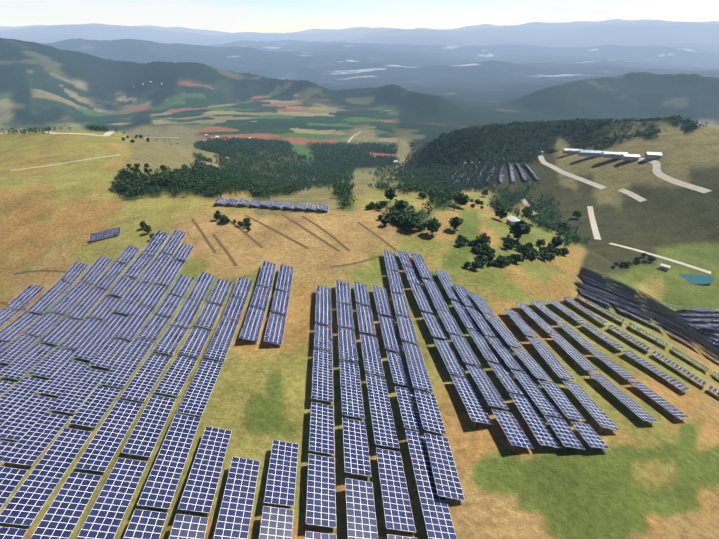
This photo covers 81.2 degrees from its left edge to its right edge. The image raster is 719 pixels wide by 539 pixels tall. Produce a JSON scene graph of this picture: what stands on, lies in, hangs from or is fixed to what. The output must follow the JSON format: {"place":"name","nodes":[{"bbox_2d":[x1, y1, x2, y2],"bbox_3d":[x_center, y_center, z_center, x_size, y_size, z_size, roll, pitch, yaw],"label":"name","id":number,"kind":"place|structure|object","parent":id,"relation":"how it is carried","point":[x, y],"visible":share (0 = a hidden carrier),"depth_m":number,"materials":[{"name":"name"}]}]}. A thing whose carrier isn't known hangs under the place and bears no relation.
{"place":"outdoors","nodes":[
{"label":"outdoors","id":0,"kind":"place"},
{"bbox_2d":[0,131,711,273],"bbox_3d":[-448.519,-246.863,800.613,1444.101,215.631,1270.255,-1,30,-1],"label":"dirt roads","id":1,"kind":"structure","parent":0,"point":[656,170],"depth_m":348.97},
{"bbox_2d":[0,19,718,538],"bbox_3d":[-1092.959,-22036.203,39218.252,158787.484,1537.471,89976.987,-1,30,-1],"label":"terrain","id":2,"kind":"structure","parent":0,"point":[400,89],"depth_m":207.62,"materials":[{"name":"green plant"}]},
{"bbox_2d":[0,214,409,316],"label":"ditches","id":3,"kind":"object","parent":2,"relation":"on","point":[246,234],"visible":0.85,"depth_m":163.38,"materials":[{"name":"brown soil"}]},
{"bbox_2d":[0,115,708,245],"bbox_3d":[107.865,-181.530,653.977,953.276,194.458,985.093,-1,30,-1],"label":"forest trees","id":4,"kind":"object","parent":2,"relation":"on","point":[253,183],"visible":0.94,"depth_m":529.79,"materials":[{"name":"green plant"}]},
{"bbox_2d":[0,161,718,538],"bbox_3d":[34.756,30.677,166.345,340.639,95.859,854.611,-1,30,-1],"label":"solar array","id":5,"kind":"object","parent":2,"relation":"on","point":[34,423],"visible":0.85,"depth_m":87.75,"materials":[{"name":"blue glass"}]},
{"bbox_2d":[122,135,655,269],"bbox_3d":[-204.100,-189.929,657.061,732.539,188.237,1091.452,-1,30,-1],"label":"trees","id":6,"kind":"object","parent":2,"relation":"on","point":[517,229],"visible":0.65,"depth_m":175.88,"materials":[{"name":"green plant"}]},
{"bbox_2d":[133,81,670,271],"bbox_3d":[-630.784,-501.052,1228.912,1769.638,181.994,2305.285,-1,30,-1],"label":"buildings","id":7,"kind":"structure","parent":2,"relation":"on","point":[625,156],"depth_m":414.50,"materials":[{"name":"white"}]},
{"bbox_2d":[0,0,718,32],"label":"sky","id":8,"kind":"structure","parent":0,"point":[231,16],"materials":[{"name":"white"}]},
{"bbox_2d":[678,274,713,283],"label":"pond water","id":9,"kind":"structure","parent":0,"point":[697,279],"depth_m":225.66,"materials":[{"name":"teal liquid"}]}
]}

